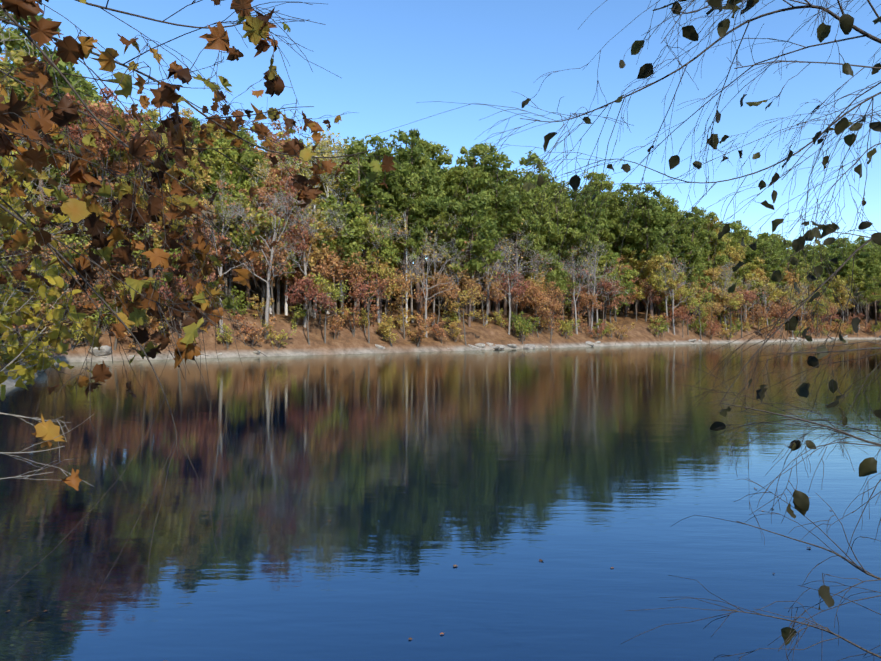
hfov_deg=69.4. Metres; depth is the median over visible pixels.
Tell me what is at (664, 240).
pine tree
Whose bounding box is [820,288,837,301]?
tree
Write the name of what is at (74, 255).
tree
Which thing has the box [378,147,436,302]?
pine tree
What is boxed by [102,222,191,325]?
tree
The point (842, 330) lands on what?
shrub
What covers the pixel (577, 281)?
tree
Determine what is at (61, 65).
pine tree
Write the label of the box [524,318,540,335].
shrub
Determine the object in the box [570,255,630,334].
bare tree
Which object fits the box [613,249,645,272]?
tree
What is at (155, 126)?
pine tree
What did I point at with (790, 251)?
pine tree
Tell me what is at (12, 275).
small red tree
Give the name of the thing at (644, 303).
tree
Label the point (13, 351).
shrub
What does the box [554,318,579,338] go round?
shrub
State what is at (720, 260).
pine tree
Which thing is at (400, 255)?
tree
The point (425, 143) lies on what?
pine tree
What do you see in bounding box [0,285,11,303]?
shrub
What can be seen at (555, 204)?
pine tree
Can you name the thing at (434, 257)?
bare tree
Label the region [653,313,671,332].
shrub
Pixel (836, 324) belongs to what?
shrub
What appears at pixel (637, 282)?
tree
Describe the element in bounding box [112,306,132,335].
shrub
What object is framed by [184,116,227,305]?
pine tree
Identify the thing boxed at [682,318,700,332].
shrub
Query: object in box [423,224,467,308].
tree
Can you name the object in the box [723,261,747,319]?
tree
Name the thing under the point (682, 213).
pine tree
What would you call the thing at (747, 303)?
tree
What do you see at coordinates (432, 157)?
pine tree
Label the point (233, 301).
shrub
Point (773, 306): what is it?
small red tree
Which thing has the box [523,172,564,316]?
pine tree
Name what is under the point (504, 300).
pine tree
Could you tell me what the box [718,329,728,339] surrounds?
shrub
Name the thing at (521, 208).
pine tree
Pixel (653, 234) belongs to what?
pine tree
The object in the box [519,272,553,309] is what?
tree
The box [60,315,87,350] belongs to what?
shrub
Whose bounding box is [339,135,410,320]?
pine tree
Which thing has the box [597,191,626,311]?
pine tree
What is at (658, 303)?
tree
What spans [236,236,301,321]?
small red tree
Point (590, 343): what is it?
rock
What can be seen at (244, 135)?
pine tree
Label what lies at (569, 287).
tree
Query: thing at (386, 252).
tree
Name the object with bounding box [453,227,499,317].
bare tree
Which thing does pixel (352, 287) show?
pine tree
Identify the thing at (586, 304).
small red tree
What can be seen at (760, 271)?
tree
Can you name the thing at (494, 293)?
small red tree
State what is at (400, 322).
shrub
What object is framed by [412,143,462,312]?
pine tree
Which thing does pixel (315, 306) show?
bare tree
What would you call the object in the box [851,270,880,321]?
tree
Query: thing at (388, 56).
sky
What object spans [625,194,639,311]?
pine tree
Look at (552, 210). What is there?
pine tree
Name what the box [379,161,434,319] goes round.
pine tree
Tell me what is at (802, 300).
bare tree
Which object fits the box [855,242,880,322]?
pine tree
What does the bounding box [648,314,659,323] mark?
shrub
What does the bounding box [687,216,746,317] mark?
deciduous tree
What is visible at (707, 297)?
tree
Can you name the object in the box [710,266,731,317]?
tree
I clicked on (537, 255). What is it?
bare tree
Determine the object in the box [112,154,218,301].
tree
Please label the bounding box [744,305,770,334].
small red tree
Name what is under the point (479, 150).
pine tree
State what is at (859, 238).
pine tree
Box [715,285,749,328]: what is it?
tree
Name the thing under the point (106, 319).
shrub
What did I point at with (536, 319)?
shrub
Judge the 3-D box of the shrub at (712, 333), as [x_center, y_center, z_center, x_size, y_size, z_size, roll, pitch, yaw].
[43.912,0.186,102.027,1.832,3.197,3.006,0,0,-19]
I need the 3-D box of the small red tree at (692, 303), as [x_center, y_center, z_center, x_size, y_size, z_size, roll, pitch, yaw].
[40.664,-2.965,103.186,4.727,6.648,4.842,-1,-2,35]
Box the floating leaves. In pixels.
[5,425,831,660]
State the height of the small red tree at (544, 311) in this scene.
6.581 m
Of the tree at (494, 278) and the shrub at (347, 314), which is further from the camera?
the tree at (494, 278)
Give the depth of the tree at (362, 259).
70.47 m
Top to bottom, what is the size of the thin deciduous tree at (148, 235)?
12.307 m
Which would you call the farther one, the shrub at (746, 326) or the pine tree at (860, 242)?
the pine tree at (860, 242)
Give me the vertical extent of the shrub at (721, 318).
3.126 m
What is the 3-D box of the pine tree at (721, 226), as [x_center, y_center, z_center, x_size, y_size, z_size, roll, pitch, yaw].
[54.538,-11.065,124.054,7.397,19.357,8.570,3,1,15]
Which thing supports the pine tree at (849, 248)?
on the ground
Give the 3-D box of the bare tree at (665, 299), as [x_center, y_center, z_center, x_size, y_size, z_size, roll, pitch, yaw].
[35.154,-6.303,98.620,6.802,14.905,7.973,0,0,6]
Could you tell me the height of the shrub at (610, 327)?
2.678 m
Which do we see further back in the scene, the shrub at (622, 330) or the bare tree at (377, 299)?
the shrub at (622, 330)
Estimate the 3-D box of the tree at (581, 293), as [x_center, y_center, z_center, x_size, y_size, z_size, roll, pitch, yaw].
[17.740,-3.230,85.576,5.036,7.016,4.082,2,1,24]
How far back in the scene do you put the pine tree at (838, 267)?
161.82 m
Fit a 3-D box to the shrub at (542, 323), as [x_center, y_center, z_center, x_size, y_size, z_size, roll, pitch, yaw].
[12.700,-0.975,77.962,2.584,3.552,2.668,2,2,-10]
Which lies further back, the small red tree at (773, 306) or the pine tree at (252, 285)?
the small red tree at (773, 306)
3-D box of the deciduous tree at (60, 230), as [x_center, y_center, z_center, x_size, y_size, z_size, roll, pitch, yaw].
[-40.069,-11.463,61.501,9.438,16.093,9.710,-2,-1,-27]
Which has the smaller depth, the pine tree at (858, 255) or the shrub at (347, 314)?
the shrub at (347, 314)
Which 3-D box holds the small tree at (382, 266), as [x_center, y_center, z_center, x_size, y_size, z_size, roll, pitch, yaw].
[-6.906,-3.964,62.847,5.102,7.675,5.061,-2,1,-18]
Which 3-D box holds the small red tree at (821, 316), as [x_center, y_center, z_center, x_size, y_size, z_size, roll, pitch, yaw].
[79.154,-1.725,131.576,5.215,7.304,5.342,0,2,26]
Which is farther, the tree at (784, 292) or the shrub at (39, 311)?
the tree at (784, 292)
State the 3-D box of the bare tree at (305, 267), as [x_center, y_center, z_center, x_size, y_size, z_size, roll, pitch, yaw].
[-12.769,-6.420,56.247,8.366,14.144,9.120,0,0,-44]
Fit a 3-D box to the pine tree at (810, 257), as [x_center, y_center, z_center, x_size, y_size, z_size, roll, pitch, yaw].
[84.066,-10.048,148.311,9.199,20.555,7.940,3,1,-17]
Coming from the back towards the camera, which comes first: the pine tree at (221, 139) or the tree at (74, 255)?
the pine tree at (221, 139)
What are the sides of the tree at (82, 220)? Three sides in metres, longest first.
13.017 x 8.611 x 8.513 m
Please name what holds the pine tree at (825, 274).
on the ground
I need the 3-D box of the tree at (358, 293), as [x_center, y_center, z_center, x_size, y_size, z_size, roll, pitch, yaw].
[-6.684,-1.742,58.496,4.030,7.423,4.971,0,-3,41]
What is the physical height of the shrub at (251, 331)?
3.434 m
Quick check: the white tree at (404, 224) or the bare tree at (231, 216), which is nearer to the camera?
the bare tree at (231, 216)
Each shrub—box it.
[0,74,155,400]
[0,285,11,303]
[0,314,28,342]
[1,299,59,330]
[2,304,51,345]
[39,316,67,346]
[57,286,85,319]
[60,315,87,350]
[73,308,105,345]
[93,298,120,332]
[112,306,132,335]
[122,316,159,350]
[146,297,176,332]
[214,323,233,348]
[228,286,253,321]
[230,309,276,346]
[247,294,274,322]
[260,319,296,348]
[287,304,307,329]
[328,314,345,338]
[339,303,361,336]
[353,308,371,333]
[376,313,394,336]
[378,317,398,346]
[392,306,415,331]
[404,319,426,341]
[410,314,431,347]
[415,302,436,326]
[428,320,448,343]
[441,310,462,332]
[443,320,463,341]
[492,308,507,327]
[507,311,523,334]
[513,314,538,336]
[514,316,532,343]
[515,322,530,340]
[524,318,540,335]
[533,308,556,333]
[546,316,562,334]
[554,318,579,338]
[562,319,574,333]
[571,314,586,332]
[584,319,605,339]
[592,319,607,339]
[602,321,619,337]
[611,318,634,339]
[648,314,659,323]
[648,315,664,337]
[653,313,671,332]
[657,320,669,335]
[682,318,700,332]
[697,321,706,335]
[698,321,714,337]
[705,323,719,339]
[714,313,728,327]
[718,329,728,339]
[721,322,736,339]
[728,312,739,321]
[728,319,741,334]
[734,316,749,328]
[742,321,752,331]
[754,317,766,332]
[759,323,773,338]
[766,324,781,338]
[791,326,803,337]
[797,320,808,333]
[802,318,814,333]
[815,323,825,337]
[826,325,834,336]
[831,321,843,332]
[837,326,848,335]
[863,323,871,333]
[870,323,879,336]
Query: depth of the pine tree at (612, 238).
101.61 m
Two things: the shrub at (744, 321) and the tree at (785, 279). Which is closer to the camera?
the shrub at (744, 321)
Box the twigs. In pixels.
[0,412,93,490]
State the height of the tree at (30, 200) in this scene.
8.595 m
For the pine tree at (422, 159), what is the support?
on the ground
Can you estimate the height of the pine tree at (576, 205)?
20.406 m
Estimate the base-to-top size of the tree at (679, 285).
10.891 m
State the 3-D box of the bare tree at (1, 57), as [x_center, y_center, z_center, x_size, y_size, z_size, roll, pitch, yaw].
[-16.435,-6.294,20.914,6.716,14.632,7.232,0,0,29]
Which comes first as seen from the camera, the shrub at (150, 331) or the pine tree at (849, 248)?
the shrub at (150, 331)
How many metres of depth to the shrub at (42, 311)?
29.66 m
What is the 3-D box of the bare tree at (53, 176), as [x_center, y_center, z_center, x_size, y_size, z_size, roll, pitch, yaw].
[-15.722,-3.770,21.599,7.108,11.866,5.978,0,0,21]
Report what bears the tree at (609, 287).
on the ground
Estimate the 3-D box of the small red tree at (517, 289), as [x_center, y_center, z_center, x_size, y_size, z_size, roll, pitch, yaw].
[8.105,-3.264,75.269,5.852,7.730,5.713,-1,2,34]
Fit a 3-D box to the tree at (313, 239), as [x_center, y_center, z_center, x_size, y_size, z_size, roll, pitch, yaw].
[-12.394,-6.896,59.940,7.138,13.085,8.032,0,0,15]
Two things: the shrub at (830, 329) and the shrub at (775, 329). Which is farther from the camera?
the shrub at (830, 329)
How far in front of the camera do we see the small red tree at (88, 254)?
66.96 m
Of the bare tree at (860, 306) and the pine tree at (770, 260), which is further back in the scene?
the bare tree at (860, 306)
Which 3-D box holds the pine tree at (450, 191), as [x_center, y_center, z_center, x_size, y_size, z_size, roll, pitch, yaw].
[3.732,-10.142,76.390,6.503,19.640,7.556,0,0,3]
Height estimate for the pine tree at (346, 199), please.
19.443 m
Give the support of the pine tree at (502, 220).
on the ground
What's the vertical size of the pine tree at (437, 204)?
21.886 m
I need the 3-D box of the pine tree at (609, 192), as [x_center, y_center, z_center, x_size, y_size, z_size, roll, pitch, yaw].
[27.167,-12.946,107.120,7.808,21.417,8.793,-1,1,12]
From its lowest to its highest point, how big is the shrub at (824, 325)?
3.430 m
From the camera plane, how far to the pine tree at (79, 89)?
49.12 m
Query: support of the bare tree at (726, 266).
on the ground
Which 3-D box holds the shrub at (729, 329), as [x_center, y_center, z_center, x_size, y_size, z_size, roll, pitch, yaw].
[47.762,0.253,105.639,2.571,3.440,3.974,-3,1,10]
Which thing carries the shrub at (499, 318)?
on the ground
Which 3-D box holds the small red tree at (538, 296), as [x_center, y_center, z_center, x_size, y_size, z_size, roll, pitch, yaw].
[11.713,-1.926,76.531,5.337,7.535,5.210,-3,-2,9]
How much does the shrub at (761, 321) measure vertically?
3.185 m
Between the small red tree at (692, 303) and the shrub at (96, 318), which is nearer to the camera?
the shrub at (96, 318)
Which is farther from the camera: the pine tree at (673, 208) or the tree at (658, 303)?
the pine tree at (673, 208)
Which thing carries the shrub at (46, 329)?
on the ground
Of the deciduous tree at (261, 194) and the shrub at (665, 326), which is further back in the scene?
the shrub at (665, 326)
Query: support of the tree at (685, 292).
on the ground
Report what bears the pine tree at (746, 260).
on the ground
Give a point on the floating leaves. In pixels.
(453, 565)
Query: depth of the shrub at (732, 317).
111.02 m
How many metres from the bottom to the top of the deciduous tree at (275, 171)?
19.074 m
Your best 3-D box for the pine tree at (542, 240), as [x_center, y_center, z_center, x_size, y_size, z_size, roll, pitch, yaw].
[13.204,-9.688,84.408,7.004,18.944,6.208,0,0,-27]
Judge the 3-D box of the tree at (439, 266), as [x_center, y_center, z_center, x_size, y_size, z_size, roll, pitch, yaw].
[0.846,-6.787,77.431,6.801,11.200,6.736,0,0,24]
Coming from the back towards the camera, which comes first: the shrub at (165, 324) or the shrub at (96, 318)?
the shrub at (165, 324)
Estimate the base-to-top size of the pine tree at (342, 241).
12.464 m
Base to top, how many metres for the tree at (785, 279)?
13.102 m
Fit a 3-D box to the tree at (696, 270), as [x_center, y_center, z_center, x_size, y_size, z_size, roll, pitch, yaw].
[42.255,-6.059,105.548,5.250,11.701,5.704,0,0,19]
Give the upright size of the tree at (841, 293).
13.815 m
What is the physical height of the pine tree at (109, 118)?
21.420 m
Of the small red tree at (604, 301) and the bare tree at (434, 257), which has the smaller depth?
the bare tree at (434, 257)
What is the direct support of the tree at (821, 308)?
on the ground
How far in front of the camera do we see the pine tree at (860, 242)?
165.96 m
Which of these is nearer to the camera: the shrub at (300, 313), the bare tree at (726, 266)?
the shrub at (300, 313)
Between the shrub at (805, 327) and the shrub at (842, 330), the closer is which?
the shrub at (805, 327)
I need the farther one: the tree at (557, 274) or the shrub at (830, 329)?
the shrub at (830, 329)
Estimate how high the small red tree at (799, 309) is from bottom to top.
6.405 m
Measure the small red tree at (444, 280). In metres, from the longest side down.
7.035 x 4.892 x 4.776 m
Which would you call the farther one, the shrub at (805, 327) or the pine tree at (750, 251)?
the pine tree at (750, 251)
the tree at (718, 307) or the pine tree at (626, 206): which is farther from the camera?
the pine tree at (626, 206)
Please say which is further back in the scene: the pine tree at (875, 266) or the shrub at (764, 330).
the pine tree at (875, 266)
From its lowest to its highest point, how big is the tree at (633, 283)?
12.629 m
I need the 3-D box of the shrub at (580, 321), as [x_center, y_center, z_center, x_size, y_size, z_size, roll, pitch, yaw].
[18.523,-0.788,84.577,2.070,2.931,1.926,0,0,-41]
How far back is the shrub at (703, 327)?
101.55 m
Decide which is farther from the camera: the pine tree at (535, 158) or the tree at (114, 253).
the pine tree at (535, 158)
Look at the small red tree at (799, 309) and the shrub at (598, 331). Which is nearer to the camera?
the shrub at (598, 331)
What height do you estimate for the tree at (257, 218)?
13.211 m
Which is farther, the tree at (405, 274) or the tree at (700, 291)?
the tree at (700, 291)
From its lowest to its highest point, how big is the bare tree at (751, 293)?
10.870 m
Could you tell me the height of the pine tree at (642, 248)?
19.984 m
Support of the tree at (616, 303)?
on the ground
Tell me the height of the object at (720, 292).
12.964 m
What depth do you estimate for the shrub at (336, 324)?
56.31 m
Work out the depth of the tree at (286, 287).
58.35 m
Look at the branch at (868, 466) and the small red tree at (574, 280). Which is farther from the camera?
the small red tree at (574, 280)
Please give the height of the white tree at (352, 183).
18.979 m
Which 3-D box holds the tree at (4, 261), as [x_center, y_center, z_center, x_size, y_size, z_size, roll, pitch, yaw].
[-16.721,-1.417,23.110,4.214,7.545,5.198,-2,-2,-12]
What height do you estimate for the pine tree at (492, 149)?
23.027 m
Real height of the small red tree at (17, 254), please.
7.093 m
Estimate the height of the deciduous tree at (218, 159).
17.486 m
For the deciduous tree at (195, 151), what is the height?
14.877 m
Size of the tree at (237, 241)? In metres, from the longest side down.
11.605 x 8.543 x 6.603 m
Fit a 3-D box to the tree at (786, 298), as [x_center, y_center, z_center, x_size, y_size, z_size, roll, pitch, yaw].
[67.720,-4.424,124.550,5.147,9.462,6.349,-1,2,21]
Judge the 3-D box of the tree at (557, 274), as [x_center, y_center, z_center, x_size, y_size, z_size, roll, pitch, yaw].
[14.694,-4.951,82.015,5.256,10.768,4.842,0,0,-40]
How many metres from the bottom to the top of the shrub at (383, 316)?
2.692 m
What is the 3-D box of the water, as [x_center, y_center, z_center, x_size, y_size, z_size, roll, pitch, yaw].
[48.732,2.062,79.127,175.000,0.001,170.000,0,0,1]
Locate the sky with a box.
[0,0,880,258]
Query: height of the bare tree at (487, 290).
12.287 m
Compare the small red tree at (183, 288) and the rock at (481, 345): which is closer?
the small red tree at (183, 288)
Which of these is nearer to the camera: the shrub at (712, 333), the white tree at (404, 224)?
the white tree at (404, 224)
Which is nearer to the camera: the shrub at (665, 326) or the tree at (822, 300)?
the shrub at (665, 326)
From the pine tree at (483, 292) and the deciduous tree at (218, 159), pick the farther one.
the pine tree at (483, 292)
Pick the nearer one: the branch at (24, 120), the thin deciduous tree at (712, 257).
the branch at (24, 120)
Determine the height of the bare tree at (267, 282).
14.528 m
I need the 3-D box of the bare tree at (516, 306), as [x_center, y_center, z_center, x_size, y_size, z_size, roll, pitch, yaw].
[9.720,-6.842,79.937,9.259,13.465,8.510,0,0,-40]
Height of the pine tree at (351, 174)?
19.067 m
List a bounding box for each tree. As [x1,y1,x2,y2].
[0,0,55,170]
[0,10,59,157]
[0,47,37,95]
[0,51,104,290]
[0,79,111,263]
[0,140,34,169]
[0,214,49,284]
[0,233,34,274]
[1,258,21,294]
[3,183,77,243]
[3,220,68,341]
[5,12,105,299]
[5,186,39,267]
[5,212,36,274]
[9,183,90,284]
[11,188,53,297]
[20,218,106,331]
[23,66,116,297]
[25,210,97,324]
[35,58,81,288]
[41,108,170,267]
[43,88,170,308]
[46,113,97,289]
[55,153,109,296]
[66,263,147,349]
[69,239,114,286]
[71,70,113,280]
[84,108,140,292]
[86,170,192,309]
[93,137,211,278]
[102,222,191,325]
[103,225,146,279]
[105,101,120,270]
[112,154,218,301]
[139,196,224,307]
[140,111,166,279]
[150,249,223,338]
[160,108,221,170]
[167,260,226,324]
[177,230,241,307]
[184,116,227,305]
[185,133,284,308]
[185,164,268,334]
[185,192,270,308]
[195,149,266,299]
[200,180,302,309]
[216,167,315,314]
[217,127,277,308]
[218,138,248,289]
[222,176,311,338]
[227,120,307,310]
[234,260,260,298]
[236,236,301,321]
[239,128,324,306]
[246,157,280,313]
[251,147,255,289]
[261,181,355,327]
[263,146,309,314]
[271,195,347,315]
[273,197,356,317]
[275,277,276,294]
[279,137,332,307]
[280,138,369,312]
[282,220,343,311]
[282,243,354,323]
[284,273,335,344]
[290,123,351,309]
[299,130,348,313]
[302,272,352,343]
[309,194,364,319]
[311,138,358,313]
[313,246,372,316]
[320,145,361,308]
[323,202,399,316]
[325,136,396,316]
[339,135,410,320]
[339,149,365,298]
[340,146,387,315]
[340,242,371,307]
[344,272,390,343]
[345,251,397,312]
[358,200,416,323]
[361,233,430,310]
[361,263,406,317]
[366,235,418,318]
[370,150,395,305]
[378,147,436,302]
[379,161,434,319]
[380,128,462,322]
[382,180,418,323]
[382,266,423,338]
[395,138,445,307]
[395,148,452,318]
[397,216,433,322]
[397,220,472,325]
[397,229,463,337]
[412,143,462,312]
[414,270,460,330]
[423,141,448,272]
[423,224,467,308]
[423,233,475,312]
[425,214,437,303]
[428,212,485,320]
[429,189,504,326]
[438,284,492,345]
[441,269,484,324]
[445,144,505,313]
[445,164,497,320]
[449,192,497,271]
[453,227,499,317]
[453,228,521,324]
[459,142,522,312]
[467,273,506,325]
[475,151,532,320]
[475,230,524,312]
[476,250,518,285]
[476,284,479,308]
[478,219,552,320]
[479,263,519,311]
[479,270,534,320]
[481,276,483,309]
[488,248,527,334]
[493,177,538,316]
[493,183,541,318]
[493,250,539,305]
[494,168,509,310]
[494,174,531,314]
[507,278,544,316]
[512,187,558,316]
[515,150,557,312]
[516,282,556,337]
[519,250,563,299]
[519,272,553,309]
[520,174,573,277]
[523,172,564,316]
[523,245,563,326]
[526,275,565,330]
[528,295,565,343]
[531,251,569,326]
[540,182,585,322]
[546,255,582,316]
[550,280,579,320]
[552,188,605,320]
[552,246,590,311]
[553,189,569,296]
[553,246,608,334]
[555,180,576,261]
[559,280,590,326]
[562,185,609,326]
[562,270,591,298]
[563,171,615,315]
[563,241,607,326]
[567,241,620,329]
[570,255,615,318]
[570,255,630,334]
[572,293,603,332]
[581,190,620,311]
[582,276,633,337]
[583,241,639,324]
[589,172,626,312]
[590,248,644,312]
[591,281,624,321]
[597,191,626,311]
[598,253,638,320]
[601,182,652,315]
[601,287,635,324]
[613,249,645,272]
[614,200,631,310]
[616,218,649,314]
[618,200,672,319]
[624,251,686,321]
[624,278,659,320]
[625,192,670,318]
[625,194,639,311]
[629,268,670,310]
[633,184,674,248]
[638,271,663,313]
[641,246,693,331]
[642,194,685,315]
[652,274,688,316]
[652,283,690,305]
[654,256,700,334]
[660,198,696,316]
[660,212,694,319]
[660,262,688,308]
[661,286,704,335]
[665,206,691,314]
[668,206,712,319]
[668,303,695,337]
[669,282,700,325]
[676,210,691,262]
[678,266,728,323]
[678,291,704,322]
[679,210,717,315]
[680,276,713,321]
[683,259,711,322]
[683,288,716,339]
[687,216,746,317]
[693,253,733,305]
[695,211,729,306]
[701,302,724,336]
[706,290,731,324]
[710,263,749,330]
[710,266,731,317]
[712,287,750,337]
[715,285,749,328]
[715,288,767,336]
[717,225,739,313]
[717,257,742,322]
[718,277,749,318]
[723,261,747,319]
[724,224,750,262]
[727,262,769,320]
[728,223,763,319]
[730,220,750,239]
[735,277,766,328]
[735,286,759,321]
[738,257,781,322]
[740,236,757,312]
[744,239,783,317]
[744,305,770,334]
[748,232,790,324]
[751,281,782,333]
[762,250,787,322]
[763,305,796,336]
[764,233,783,245]
[764,295,799,327]
[766,287,799,325]
[769,267,805,317]
[770,287,800,320]
[774,284,803,337]
[778,240,805,309]
[784,257,823,320]
[790,283,818,329]
[791,249,808,313]
[791,304,812,330]
[792,279,820,318]
[795,245,823,278]
[796,296,820,324]
[800,293,831,323]
[804,251,817,317]
[806,263,833,297]
[808,300,829,336]
[810,246,833,319]
[812,304,836,335]
[818,243,841,260]
[818,249,831,270]
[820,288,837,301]
[821,309,840,335]
[822,237,862,322]
[824,273,857,313]
[827,243,859,320]
[827,299,842,327]
[828,275,854,320]
[829,261,880,324]
[845,244,868,317]
[846,290,867,329]
[846,312,866,336]
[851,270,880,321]
[855,240,880,318]
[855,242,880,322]
[856,235,867,243]
[857,246,880,324]
[859,280,880,308]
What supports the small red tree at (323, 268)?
on the ground
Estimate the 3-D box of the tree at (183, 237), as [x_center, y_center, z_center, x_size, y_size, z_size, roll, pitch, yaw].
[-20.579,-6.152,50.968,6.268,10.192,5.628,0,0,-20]
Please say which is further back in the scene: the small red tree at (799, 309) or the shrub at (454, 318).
the small red tree at (799, 309)
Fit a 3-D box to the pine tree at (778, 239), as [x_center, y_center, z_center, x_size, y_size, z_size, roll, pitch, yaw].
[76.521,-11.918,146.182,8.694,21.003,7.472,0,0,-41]
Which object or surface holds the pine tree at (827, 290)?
on the ground
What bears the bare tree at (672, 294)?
on the ground
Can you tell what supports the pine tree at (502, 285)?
on the ground
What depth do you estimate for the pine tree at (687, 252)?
118.08 m
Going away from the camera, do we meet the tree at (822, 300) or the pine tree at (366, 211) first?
the pine tree at (366, 211)
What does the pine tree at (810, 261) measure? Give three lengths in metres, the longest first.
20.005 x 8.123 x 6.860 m
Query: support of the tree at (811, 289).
on the ground
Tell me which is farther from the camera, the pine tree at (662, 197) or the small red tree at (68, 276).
the pine tree at (662, 197)
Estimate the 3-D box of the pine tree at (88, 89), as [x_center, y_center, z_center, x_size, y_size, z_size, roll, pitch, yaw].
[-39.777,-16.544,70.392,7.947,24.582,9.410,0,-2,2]
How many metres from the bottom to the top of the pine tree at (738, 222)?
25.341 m
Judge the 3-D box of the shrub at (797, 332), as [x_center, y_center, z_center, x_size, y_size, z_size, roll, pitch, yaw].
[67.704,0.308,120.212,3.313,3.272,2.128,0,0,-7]
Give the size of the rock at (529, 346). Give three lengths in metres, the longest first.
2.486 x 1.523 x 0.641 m
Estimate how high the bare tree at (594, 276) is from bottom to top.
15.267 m
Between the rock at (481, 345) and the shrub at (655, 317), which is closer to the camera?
the rock at (481, 345)
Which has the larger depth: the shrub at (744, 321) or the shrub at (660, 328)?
the shrub at (744, 321)
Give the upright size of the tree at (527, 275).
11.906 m
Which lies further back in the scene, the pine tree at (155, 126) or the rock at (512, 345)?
the pine tree at (155, 126)
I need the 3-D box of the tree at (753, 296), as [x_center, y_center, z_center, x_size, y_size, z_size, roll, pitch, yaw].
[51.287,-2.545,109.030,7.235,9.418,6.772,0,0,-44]
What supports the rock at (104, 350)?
on the ground
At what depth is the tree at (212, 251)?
50.38 m
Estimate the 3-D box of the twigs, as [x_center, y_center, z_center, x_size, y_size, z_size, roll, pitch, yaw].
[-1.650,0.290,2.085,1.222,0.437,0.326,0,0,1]
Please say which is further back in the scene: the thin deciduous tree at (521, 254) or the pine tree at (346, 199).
the thin deciduous tree at (521, 254)
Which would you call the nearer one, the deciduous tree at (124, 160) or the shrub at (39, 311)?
the shrub at (39, 311)
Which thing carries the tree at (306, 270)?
on the ground
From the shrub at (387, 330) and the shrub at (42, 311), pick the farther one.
the shrub at (387, 330)
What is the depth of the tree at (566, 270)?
95.44 m
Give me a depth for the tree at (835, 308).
149.36 m
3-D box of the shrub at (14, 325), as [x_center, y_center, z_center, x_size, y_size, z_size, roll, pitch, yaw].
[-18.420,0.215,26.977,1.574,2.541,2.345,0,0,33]
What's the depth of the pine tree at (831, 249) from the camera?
175.51 m
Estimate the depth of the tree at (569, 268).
103.69 m
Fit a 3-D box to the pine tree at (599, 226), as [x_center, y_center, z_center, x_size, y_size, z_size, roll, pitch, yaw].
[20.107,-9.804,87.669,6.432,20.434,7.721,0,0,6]
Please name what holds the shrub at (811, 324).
on the ground
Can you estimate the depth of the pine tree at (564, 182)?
107.10 m
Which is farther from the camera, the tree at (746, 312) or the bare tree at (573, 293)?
the tree at (746, 312)
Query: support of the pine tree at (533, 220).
on the ground
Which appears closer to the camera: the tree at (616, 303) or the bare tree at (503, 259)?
the bare tree at (503, 259)
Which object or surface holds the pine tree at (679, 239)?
on the ground
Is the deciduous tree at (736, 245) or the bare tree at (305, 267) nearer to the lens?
the bare tree at (305, 267)
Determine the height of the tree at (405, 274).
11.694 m
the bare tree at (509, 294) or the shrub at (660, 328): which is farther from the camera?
the shrub at (660, 328)
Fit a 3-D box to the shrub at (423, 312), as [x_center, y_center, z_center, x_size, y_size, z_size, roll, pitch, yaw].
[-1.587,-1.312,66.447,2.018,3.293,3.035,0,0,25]
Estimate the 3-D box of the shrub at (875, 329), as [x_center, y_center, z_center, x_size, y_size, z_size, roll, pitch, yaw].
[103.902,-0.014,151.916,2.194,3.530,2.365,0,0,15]
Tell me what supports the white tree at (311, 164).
on the ground
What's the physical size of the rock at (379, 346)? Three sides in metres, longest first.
1.490 x 0.709 x 0.469 m
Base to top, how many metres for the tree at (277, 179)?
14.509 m
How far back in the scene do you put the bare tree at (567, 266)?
87.03 m
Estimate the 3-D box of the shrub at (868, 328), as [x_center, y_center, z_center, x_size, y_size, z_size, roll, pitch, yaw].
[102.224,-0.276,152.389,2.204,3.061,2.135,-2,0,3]
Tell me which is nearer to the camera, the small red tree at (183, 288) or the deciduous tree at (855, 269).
the small red tree at (183, 288)
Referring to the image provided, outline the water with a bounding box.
[0,339,880,660]
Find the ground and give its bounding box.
[0,246,880,391]
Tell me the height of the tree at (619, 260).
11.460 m
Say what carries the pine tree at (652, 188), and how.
on the ground
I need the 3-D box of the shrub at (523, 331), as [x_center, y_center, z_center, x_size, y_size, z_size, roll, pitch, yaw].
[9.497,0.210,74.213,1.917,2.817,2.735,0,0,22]
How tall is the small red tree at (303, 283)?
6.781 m
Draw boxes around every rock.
[88,345,112,355]
[375,344,384,348]
[475,343,484,347]
[507,344,516,347]
[523,344,535,348]
[586,341,594,345]
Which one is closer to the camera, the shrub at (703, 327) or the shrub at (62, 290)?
the shrub at (62, 290)
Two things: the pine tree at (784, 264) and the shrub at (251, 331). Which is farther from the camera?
the pine tree at (784, 264)
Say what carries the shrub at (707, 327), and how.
on the ground
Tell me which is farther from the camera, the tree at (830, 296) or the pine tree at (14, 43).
the tree at (830, 296)
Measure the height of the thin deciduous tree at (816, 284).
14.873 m
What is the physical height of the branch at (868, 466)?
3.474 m
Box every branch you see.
[0,0,413,642]
[362,0,880,660]
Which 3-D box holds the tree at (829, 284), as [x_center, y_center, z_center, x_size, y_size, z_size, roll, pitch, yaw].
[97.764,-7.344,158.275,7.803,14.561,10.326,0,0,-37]
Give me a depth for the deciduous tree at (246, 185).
56.16 m
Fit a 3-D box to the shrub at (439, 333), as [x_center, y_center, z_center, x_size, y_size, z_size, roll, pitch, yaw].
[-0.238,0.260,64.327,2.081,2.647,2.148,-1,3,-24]
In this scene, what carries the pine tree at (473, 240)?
on the ground
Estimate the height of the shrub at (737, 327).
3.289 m
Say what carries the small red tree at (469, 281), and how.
on the ground

